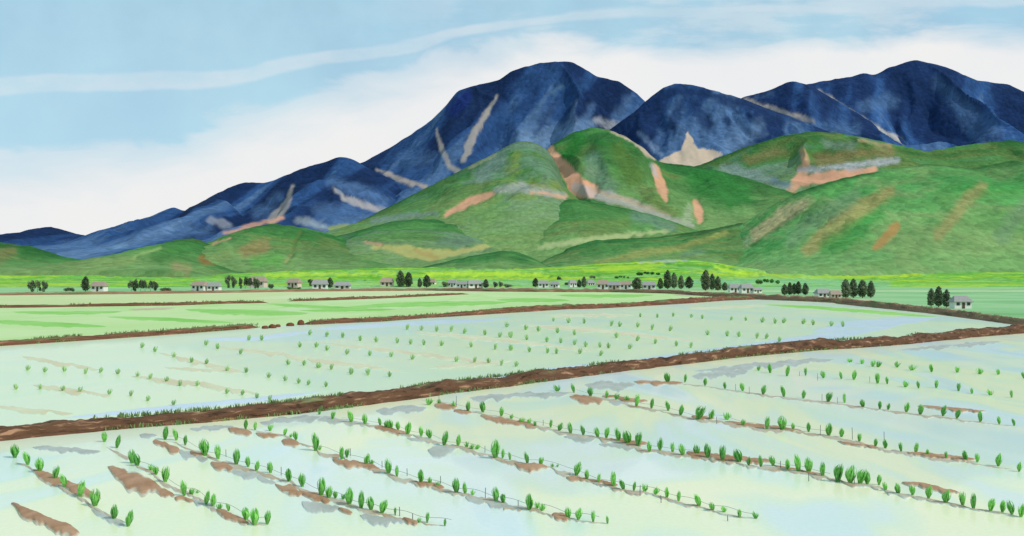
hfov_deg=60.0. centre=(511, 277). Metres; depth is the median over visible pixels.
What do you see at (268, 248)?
hill
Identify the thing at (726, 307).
silt streak
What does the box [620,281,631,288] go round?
house
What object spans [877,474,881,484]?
rice plant
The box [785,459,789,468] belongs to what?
rice plant
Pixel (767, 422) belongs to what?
rice plant
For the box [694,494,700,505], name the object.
rice plant
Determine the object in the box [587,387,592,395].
rice plant
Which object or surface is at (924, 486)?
mud patch
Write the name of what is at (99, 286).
house
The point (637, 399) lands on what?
rice plant
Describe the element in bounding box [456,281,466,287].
house
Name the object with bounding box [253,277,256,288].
round tree
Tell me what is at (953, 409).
mud patch
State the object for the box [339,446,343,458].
rice plant
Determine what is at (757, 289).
house
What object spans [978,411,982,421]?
rice plant
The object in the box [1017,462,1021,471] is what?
rice plant
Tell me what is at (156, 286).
round tree
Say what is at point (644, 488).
rice plant
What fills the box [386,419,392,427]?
rice plant
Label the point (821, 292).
house
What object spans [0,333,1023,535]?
paddy water
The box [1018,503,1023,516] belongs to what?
rice plant
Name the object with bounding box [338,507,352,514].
mud patch
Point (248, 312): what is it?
grass strip
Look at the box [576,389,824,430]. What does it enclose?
planting cord
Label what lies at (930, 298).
cypress tree
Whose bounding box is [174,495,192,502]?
mud patch
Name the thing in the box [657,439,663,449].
rice plant
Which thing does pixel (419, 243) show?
hill
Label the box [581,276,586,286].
cypress tree
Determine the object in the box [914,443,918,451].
rice plant
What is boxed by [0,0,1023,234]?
sky
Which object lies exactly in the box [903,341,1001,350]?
water puddle
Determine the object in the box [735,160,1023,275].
hill
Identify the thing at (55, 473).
rice plant
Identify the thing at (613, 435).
planting cord
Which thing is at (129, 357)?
paddy water
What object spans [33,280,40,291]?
round tree
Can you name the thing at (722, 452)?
rice plant
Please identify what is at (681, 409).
rice plant
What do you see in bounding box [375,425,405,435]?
mud patch
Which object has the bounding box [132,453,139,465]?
rice plant
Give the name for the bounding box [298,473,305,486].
rice plant
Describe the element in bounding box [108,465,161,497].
mud patch
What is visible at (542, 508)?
rice plant
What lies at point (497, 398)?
water puddle
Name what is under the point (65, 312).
grass strip
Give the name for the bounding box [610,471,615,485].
rice plant
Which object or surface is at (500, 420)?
mud patch
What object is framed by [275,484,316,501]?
mud patch
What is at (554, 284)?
house
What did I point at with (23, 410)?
silt streak
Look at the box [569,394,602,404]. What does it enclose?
mud patch
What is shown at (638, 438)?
rice plant
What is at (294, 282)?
house
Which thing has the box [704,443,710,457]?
rice plant
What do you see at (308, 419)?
mud patch
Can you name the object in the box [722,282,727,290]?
cypress tree
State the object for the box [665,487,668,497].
rice plant
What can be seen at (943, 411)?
rice plant
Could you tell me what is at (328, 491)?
rice plant
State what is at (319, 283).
house
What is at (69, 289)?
bush
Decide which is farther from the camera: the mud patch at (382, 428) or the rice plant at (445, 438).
the mud patch at (382, 428)
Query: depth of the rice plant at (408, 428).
28.09 m
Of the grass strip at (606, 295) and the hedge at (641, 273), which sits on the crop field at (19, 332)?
the grass strip at (606, 295)
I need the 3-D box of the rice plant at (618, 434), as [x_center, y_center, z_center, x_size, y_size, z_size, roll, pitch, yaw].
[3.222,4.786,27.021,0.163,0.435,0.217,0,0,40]
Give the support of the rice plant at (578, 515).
on the paddy water at (783, 503)
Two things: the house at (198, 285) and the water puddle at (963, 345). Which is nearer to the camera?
the water puddle at (963, 345)
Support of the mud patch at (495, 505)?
on the paddy water at (783, 503)
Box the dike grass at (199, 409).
[0,292,1017,430]
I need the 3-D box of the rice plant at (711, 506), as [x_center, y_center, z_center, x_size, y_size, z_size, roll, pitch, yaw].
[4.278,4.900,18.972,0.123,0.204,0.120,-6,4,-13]
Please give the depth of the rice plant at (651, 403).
33.76 m
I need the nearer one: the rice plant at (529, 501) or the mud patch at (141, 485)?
the rice plant at (529, 501)
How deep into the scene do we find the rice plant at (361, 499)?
19.13 m
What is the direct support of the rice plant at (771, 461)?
on the paddy water at (783, 503)
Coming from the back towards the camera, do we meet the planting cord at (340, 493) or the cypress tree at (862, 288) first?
the cypress tree at (862, 288)
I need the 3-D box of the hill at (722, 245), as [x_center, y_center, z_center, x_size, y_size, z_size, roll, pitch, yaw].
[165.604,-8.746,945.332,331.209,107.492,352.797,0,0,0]
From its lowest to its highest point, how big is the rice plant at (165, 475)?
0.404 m
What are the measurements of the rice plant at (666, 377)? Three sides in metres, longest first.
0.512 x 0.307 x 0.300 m
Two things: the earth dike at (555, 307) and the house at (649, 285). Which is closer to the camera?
the earth dike at (555, 307)
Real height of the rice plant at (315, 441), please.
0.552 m
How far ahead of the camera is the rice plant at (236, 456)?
23.60 m
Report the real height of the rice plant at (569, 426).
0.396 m
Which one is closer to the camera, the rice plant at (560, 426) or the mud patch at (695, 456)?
the mud patch at (695, 456)
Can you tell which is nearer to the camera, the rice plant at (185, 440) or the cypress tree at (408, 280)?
the rice plant at (185, 440)
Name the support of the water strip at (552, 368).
on the paddy water at (129, 357)
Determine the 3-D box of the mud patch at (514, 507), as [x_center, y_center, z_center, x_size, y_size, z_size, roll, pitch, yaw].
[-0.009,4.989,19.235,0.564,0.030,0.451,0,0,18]
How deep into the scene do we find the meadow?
606.53 m
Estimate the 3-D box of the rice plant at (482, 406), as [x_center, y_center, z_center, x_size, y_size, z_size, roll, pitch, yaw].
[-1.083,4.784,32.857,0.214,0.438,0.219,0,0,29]
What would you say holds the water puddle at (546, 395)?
on the paddy water at (783, 503)
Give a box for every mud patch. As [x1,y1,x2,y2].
[11,502,79,535]
[33,445,100,454]
[33,469,100,499]
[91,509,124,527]
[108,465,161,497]
[139,433,156,438]
[153,439,179,454]
[159,488,174,498]
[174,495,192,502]
[179,449,207,462]
[190,425,233,431]
[190,450,203,456]
[192,499,215,508]
[210,461,232,472]
[217,509,248,525]
[224,470,266,479]
[228,427,251,436]
[256,432,278,438]
[256,476,276,484]
[260,415,322,425]
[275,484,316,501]
[282,439,298,448]
[301,501,321,513]
[311,502,338,512]
[312,492,329,504]
[317,416,368,426]
[332,458,379,470]
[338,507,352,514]
[360,513,403,527]
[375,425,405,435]
[376,405,426,415]
[403,517,417,526]
[407,437,431,442]
[415,481,443,488]
[428,444,456,458]
[434,402,456,410]
[453,409,471,414]
[465,496,484,504]
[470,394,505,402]
[480,415,507,424]
[487,501,507,509]
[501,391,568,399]
[502,504,523,510]
[506,419,533,428]
[514,462,547,473]
[552,512,567,522]
[563,435,594,443]
[566,476,585,481]
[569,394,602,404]
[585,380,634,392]
[587,479,617,486]
[599,443,641,451]
[602,395,647,402]
[609,400,629,405]
[609,438,646,446]
[634,380,682,386]
[686,451,705,459]
[692,369,747,379]
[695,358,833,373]
[699,451,769,464]
[725,421,801,431]
[774,465,825,475]
[837,441,877,448]
[902,481,958,493]
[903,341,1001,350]
[908,452,975,461]
[918,405,985,413]
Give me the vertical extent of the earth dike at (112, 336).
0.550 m
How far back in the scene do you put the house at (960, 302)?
143.39 m
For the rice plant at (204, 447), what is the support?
on the silt row at (285, 481)
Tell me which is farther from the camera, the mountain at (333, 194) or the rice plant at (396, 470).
the mountain at (333, 194)
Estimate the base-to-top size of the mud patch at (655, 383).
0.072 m
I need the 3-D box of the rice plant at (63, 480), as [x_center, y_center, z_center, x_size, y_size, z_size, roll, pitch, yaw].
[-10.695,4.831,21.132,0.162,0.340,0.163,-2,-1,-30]
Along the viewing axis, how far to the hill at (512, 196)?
1335.08 m
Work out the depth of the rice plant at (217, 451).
24.38 m
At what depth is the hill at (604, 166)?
1594.67 m
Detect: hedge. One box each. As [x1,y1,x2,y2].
[636,272,659,274]
[755,279,779,283]
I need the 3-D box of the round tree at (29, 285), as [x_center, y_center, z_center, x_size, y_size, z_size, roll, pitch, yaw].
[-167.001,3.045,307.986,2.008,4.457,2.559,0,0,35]
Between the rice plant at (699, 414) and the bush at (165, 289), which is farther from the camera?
the bush at (165, 289)
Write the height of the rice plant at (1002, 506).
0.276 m
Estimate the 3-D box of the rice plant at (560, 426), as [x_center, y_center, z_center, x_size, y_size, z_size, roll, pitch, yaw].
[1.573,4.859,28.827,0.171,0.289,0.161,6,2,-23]
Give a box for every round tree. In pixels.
[27,280,34,291]
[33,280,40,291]
[41,280,47,291]
[127,281,133,290]
[133,279,137,290]
[141,280,147,288]
[148,280,154,290]
[154,281,158,290]
[224,275,230,287]
[231,276,236,287]
[239,277,242,288]
[243,277,247,285]
[248,278,251,285]
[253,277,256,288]
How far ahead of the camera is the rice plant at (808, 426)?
28.67 m
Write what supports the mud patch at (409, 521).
on the paddy water at (783, 503)
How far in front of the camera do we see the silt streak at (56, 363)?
51.34 m
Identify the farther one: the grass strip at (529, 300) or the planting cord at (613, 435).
the grass strip at (529, 300)
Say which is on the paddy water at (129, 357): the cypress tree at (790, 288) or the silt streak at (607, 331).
the silt streak at (607, 331)
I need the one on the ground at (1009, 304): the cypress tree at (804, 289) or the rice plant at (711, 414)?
the cypress tree at (804, 289)
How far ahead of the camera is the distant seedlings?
73.28 m
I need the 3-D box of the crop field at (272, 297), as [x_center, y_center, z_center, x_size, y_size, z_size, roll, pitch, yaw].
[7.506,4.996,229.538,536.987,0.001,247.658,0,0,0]
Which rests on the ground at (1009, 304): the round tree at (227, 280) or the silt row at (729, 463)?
the round tree at (227, 280)
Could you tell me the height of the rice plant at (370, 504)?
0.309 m
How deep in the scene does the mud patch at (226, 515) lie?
18.31 m
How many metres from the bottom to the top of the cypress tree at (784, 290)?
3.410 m
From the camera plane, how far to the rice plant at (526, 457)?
23.73 m
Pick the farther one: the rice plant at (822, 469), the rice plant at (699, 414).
the rice plant at (699, 414)
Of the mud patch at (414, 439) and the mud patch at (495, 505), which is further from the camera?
the mud patch at (414, 439)
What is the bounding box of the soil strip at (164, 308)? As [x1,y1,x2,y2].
[129,307,172,310]
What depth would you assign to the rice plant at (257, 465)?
22.84 m
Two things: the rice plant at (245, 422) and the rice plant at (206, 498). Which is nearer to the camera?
the rice plant at (206, 498)
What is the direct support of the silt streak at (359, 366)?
on the paddy water at (129, 357)
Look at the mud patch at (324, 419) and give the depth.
30.71 m
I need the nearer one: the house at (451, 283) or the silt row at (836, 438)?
the silt row at (836, 438)
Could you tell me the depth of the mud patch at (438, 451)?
25.48 m
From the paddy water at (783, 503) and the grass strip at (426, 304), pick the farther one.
the grass strip at (426, 304)
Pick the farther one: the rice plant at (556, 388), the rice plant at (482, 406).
the rice plant at (556, 388)
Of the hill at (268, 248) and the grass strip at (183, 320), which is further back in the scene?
the hill at (268, 248)
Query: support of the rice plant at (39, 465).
on the paddy water at (783, 503)
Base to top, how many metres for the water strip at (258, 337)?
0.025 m
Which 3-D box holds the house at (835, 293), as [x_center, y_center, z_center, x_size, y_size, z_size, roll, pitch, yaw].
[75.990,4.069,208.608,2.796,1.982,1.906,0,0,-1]
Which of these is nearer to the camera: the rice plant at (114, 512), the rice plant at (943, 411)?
the rice plant at (114, 512)
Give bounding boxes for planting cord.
[182,438,450,519]
[322,446,598,516]
[353,418,752,513]
[445,402,829,473]
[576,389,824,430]
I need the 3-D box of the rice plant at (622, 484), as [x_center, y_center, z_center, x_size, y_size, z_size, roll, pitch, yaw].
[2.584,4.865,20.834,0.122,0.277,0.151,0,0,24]
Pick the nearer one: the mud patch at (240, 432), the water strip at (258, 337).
the mud patch at (240, 432)
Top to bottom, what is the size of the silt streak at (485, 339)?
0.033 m
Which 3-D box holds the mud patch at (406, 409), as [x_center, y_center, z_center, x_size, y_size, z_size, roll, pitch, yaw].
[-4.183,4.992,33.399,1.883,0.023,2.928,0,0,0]
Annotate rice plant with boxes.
[10,444,18,457]
[22,452,29,464]
[35,456,43,470]
[52,465,59,477]
[59,473,66,486]
[77,480,84,496]
[90,488,99,505]
[101,431,106,441]
[110,504,118,518]
[115,435,120,447]
[125,510,133,526]
[128,449,134,462]
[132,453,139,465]
[152,465,158,474]
[161,466,169,481]
[163,425,167,439]
[172,428,177,439]
[180,480,186,495]
[183,435,187,444]
[198,438,208,455]
[204,490,209,504]
[210,493,215,505]
[214,445,220,458]
[233,448,239,464]
[241,507,249,519]
[243,418,247,428]
[245,456,249,466]
[250,507,258,524]
[255,462,259,470]
[264,510,270,524]
[267,462,272,472]
[285,468,291,481]
[293,431,297,439]
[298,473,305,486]
[311,432,318,450]
[317,477,325,495]
[325,486,331,497]
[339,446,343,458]
[345,449,349,457]
[345,487,352,504]
[347,410,352,421]
[358,489,363,507]
[362,413,366,423]
[364,453,370,463]
[366,497,373,509]
[379,500,387,512]
[385,459,391,473]
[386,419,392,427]
[395,465,398,476]
[405,422,411,433]
[418,469,423,481]
[419,425,422,435]
[425,428,431,437]
[426,398,432,404]
[442,430,448,444]
[452,478,459,492]
[456,434,460,445]
[462,482,466,492]
[466,401,469,410]
[479,401,485,411]
[491,440,500,457]
[492,488,498,500]
[499,407,503,415]
[500,494,504,502]
[524,451,528,462]
[525,495,532,509]
[538,503,544,510]
[553,384,559,390]
[558,423,562,430]
[565,507,570,517]
[567,422,571,432]
[574,461,581,475]
[575,508,582,519]
[584,469,588,478]
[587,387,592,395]
[591,511,594,521]
[594,427,598,436]
[604,427,609,437]
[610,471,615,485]
[614,428,620,440]
[619,479,624,488]
[622,430,631,442]
[635,394,639,406]
[635,432,641,445]
[641,484,647,491]
[647,442,651,451]
[650,398,653,408]
[653,487,659,494]
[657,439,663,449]
[664,372,669,381]
[665,400,669,410]
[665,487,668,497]
[670,442,674,451]
[678,443,684,454]
[679,404,683,414]
[693,445,699,452]
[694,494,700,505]
[695,406,705,419]
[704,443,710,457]
[709,409,714,418]
[709,502,714,509]
[719,445,725,460]
[723,412,731,419]
[733,449,741,461]
[752,510,758,518]
[758,456,762,466]
[761,385,766,394]
[765,416,769,428]
[769,456,774,465]
[777,416,786,429]
[780,385,784,396]
[785,365,789,375]
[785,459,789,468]
[794,453,800,470]
[804,456,812,470]
[806,423,810,431]
[820,462,824,475]
[825,424,832,435]
[826,391,832,401]
[833,464,842,481]
[839,429,843,436]
[845,466,856,482]
[852,371,856,379]
[857,468,866,483]
[860,399,864,406]
[863,471,870,483]
[875,373,879,382]
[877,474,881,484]
[882,482,886,489]
[883,439,887,447]
[894,483,900,492]
[904,402,910,411]
[909,484,914,494]
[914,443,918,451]
[918,404,923,414]
[925,485,932,498]
[941,405,947,415]
[942,489,950,502]
[955,410,960,418]
[959,491,965,504]
[962,450,967,459]
[970,493,975,508]
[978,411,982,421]
[988,499,994,510]
[995,453,1002,465]
[1000,500,1005,511]
[1006,499,1014,514]
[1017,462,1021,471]
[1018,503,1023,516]
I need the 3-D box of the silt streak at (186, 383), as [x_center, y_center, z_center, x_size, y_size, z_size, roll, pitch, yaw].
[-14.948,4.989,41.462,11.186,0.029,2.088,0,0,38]
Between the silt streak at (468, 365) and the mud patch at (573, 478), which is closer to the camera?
the mud patch at (573, 478)
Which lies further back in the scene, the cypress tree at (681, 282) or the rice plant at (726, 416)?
the cypress tree at (681, 282)
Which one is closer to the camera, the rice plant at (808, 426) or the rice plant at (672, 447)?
the rice plant at (672, 447)
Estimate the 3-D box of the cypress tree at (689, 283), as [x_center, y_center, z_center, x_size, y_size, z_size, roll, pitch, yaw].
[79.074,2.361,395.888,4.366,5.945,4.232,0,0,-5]
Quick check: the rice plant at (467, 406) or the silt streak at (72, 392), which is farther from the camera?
the silt streak at (72, 392)
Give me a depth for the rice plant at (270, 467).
22.63 m
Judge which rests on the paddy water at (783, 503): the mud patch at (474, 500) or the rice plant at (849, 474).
the mud patch at (474, 500)
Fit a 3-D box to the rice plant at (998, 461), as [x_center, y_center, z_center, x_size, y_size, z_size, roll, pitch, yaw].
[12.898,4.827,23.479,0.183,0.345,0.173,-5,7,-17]
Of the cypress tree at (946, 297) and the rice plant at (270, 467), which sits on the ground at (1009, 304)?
the cypress tree at (946, 297)
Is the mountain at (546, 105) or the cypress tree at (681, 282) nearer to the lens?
the cypress tree at (681, 282)
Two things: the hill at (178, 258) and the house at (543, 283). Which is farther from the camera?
the hill at (178, 258)
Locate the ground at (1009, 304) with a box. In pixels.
[0,287,1023,319]
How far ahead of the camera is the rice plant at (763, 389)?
37.75 m
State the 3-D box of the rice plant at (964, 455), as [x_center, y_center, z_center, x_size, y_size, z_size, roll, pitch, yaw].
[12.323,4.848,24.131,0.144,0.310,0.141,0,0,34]
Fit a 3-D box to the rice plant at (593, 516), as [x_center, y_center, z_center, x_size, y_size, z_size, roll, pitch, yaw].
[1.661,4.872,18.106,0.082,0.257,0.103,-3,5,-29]
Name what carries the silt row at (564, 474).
on the paddy water at (783, 503)
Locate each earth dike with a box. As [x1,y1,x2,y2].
[0,288,1023,323]
[0,301,266,307]
[0,324,258,345]
[0,324,1023,440]
[292,293,464,300]
[304,296,755,324]
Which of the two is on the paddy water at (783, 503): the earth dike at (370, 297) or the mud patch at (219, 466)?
the mud patch at (219, 466)
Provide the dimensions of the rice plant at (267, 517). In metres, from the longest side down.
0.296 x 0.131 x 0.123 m
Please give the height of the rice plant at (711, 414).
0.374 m
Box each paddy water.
[0,299,1012,425]
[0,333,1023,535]
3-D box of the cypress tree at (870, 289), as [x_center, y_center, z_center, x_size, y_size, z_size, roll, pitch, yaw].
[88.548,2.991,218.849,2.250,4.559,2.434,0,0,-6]
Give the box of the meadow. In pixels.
[0,259,1023,286]
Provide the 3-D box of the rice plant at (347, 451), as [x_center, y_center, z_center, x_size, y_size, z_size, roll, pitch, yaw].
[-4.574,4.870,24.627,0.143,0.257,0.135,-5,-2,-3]
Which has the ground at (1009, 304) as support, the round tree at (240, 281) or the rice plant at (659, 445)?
the round tree at (240, 281)
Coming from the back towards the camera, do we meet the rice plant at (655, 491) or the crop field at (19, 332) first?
the crop field at (19, 332)
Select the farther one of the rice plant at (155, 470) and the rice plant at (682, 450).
the rice plant at (682, 450)
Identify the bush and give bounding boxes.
[63,287,74,291]
[159,287,171,290]
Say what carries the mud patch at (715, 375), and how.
on the paddy water at (783, 503)
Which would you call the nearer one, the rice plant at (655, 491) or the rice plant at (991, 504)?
the rice plant at (991, 504)
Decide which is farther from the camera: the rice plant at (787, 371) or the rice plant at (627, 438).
the rice plant at (787, 371)
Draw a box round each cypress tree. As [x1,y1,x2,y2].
[80,276,89,290]
[328,277,333,287]
[396,270,405,286]
[404,272,412,286]
[417,278,421,287]
[422,275,431,287]
[483,279,488,287]
[532,278,537,286]
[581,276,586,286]
[630,277,642,288]
[657,278,663,288]
[663,270,671,288]
[671,273,677,288]
[678,275,684,287]
[684,276,693,288]
[700,270,710,290]
[709,274,714,288]
[714,276,721,290]
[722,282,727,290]
[781,284,788,294]
[787,282,792,293]
[792,283,796,293]
[796,281,801,294]
[801,283,808,294]
[841,279,851,297]
[850,278,858,297]
[857,279,867,297]
[867,280,874,297]
[927,288,934,305]
[933,286,942,306]
[942,289,950,307]
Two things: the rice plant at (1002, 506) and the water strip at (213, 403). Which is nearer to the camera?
the rice plant at (1002, 506)
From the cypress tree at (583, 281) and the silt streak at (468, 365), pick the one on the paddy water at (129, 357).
the silt streak at (468, 365)
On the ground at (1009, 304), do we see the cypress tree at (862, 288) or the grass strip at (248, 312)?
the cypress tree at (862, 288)
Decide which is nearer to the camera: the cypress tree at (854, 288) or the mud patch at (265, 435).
the mud patch at (265, 435)
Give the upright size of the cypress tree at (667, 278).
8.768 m
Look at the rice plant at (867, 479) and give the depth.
21.41 m
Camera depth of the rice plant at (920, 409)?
32.20 m
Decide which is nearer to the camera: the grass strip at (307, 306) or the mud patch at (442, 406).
the mud patch at (442, 406)
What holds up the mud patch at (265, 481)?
on the paddy water at (783, 503)
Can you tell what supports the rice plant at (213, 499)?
on the mud patch at (198, 503)
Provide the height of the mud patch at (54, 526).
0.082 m
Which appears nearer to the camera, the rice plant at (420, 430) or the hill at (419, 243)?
the rice plant at (420, 430)
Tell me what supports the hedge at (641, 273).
on the meadow
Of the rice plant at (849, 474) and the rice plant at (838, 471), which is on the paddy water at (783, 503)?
the rice plant at (838, 471)
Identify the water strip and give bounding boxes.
[68,392,317,417]
[204,330,313,340]
[316,318,510,329]
[480,363,588,377]
[633,323,904,359]
[812,317,936,332]
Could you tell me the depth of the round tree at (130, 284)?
319.60 m
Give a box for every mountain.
[0,157,401,259]
[361,61,644,204]
[610,84,830,165]
[741,81,906,145]
[807,60,1023,150]
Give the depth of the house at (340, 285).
361.60 m
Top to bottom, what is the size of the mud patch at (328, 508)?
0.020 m
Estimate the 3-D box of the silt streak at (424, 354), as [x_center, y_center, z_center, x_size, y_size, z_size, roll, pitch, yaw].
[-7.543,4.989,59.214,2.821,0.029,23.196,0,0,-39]
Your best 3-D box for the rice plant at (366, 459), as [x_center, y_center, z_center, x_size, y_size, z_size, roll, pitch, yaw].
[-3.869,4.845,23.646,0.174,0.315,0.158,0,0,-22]
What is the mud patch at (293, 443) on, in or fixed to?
on the paddy water at (783, 503)
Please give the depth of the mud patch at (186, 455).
24.66 m
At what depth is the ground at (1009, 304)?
295.92 m
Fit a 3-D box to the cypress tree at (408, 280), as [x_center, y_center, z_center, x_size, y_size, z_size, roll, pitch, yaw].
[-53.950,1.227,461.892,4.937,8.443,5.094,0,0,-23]
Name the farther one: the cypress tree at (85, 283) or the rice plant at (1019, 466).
the cypress tree at (85, 283)
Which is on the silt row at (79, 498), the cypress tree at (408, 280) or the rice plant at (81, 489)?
the rice plant at (81, 489)
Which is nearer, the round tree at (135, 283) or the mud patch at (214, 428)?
the mud patch at (214, 428)
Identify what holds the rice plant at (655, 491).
on the paddy water at (783, 503)
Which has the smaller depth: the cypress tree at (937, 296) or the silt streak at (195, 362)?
the silt streak at (195, 362)
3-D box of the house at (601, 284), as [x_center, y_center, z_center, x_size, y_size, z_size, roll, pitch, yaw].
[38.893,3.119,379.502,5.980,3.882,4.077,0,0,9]
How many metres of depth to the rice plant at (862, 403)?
34.05 m
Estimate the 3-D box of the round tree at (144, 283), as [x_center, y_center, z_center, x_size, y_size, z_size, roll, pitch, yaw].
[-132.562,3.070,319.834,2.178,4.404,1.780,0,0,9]
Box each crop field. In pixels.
[0,291,1023,304]
[0,292,877,340]
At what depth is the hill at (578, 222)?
1119.74 m
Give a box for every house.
[89,282,108,290]
[189,281,207,290]
[206,282,221,290]
[248,277,268,287]
[286,278,302,287]
[311,279,328,288]
[332,282,351,288]
[379,278,393,285]
[448,280,456,286]
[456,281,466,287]
[467,280,482,287]
[537,280,548,287]
[549,282,559,287]
[568,280,576,286]
[586,280,594,284]
[596,280,607,288]
[607,281,620,288]
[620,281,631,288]
[642,281,656,289]
[727,284,739,291]
[738,284,753,292]
[752,287,762,292]
[813,289,829,297]
[828,290,842,297]
[947,296,973,308]
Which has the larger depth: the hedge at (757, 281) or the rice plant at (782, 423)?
the hedge at (757, 281)
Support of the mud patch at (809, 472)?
on the paddy water at (783, 503)
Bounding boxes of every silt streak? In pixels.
[0,406,73,415]
[22,356,98,370]
[33,385,110,397]
[132,376,259,394]
[160,353,240,370]
[164,367,244,373]
[213,347,403,371]
[318,342,507,364]
[412,332,593,351]
[429,360,509,368]
[517,324,700,341]
[545,313,633,317]
[689,304,765,309]
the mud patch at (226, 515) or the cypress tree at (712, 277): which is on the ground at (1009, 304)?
the cypress tree at (712, 277)
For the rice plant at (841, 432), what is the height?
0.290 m
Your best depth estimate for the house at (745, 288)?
286.83 m
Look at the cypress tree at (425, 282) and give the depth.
436.77 m
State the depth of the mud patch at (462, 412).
32.75 m
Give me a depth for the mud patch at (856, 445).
26.21 m
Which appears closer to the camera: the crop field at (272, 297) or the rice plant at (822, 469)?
the rice plant at (822, 469)
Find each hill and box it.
[0,238,244,277]
[202,224,418,272]
[326,141,578,252]
[337,219,505,267]
[421,251,550,269]
[516,199,697,261]
[541,223,744,266]
[547,128,794,230]
[695,132,1023,192]
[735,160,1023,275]
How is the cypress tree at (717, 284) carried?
on the ground at (1009, 304)
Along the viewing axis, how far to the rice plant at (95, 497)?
19.37 m
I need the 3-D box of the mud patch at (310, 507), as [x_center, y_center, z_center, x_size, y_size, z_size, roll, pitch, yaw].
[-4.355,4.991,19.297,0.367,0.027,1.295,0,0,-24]
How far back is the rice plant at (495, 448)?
24.44 m
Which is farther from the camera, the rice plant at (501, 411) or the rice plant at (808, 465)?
the rice plant at (501, 411)
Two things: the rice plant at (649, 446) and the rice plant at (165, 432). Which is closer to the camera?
the rice plant at (649, 446)
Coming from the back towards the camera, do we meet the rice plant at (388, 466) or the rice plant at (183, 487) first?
the rice plant at (388, 466)
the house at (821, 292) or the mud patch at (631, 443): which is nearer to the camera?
the mud patch at (631, 443)
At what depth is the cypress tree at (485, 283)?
415.15 m
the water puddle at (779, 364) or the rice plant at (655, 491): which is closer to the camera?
the rice plant at (655, 491)
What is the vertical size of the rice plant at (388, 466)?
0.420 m
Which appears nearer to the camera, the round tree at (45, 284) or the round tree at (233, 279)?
the round tree at (45, 284)
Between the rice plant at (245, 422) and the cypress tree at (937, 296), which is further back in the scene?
the cypress tree at (937, 296)
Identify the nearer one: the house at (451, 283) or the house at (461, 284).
the house at (461, 284)
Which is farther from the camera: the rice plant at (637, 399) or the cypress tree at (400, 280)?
the cypress tree at (400, 280)
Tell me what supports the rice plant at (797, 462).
on the paddy water at (783, 503)
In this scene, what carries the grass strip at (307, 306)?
on the crop field at (19, 332)
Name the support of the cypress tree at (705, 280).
on the ground at (1009, 304)
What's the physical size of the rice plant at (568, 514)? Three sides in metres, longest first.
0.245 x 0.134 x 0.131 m
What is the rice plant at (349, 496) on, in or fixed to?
on the silt row at (285, 481)
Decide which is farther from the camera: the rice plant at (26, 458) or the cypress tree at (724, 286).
the cypress tree at (724, 286)
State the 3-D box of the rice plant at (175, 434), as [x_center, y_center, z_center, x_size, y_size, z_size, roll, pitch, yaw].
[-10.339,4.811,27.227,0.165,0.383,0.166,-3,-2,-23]
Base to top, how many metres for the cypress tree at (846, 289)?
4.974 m
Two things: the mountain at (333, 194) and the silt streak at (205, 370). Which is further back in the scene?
the mountain at (333, 194)
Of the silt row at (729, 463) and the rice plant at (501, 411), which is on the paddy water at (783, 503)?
the silt row at (729, 463)
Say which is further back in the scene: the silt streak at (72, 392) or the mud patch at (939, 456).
the silt streak at (72, 392)
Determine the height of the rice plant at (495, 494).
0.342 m
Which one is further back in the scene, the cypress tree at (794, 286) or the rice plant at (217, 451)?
the cypress tree at (794, 286)
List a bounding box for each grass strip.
[0,319,105,327]
[13,311,121,314]
[110,316,233,323]
[185,308,307,316]
[266,303,360,309]
[299,308,395,311]
[348,301,508,307]
[497,298,569,302]
[557,294,653,297]
[765,304,936,316]
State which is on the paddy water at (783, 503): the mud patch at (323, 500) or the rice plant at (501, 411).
the mud patch at (323, 500)
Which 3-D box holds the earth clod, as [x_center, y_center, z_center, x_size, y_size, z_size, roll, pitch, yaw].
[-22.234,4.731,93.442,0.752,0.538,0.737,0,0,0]
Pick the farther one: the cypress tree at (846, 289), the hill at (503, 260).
the hill at (503, 260)
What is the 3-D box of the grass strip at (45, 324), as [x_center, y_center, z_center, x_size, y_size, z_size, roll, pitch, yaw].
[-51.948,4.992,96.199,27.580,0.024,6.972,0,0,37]
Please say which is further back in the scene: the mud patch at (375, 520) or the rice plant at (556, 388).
the rice plant at (556, 388)
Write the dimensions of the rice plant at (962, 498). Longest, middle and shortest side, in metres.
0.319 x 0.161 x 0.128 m
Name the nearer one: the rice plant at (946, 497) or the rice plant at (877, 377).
the rice plant at (946, 497)
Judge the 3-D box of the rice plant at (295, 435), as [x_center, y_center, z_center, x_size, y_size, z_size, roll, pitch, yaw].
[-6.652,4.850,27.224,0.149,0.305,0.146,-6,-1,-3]
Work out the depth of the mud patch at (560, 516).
18.35 m
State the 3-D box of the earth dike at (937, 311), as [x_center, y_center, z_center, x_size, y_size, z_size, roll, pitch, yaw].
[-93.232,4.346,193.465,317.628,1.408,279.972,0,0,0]
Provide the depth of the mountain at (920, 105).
4569.68 m
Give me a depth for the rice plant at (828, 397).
35.45 m
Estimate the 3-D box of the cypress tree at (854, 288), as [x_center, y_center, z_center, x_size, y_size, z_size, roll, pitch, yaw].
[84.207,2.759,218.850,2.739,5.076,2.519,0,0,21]
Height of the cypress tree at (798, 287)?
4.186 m
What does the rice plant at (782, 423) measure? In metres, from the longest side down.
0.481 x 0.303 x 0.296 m
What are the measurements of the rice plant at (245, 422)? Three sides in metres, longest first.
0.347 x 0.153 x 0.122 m
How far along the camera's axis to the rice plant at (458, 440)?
26.23 m
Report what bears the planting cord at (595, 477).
on the paddy water at (783, 503)
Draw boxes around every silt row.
[16,463,125,522]
[105,446,265,525]
[167,441,443,525]
[250,430,604,523]
[327,419,752,518]
[451,409,1018,516]
[570,394,1015,469]
[681,384,1008,425]
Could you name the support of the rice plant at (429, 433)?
on the paddy water at (783, 503)

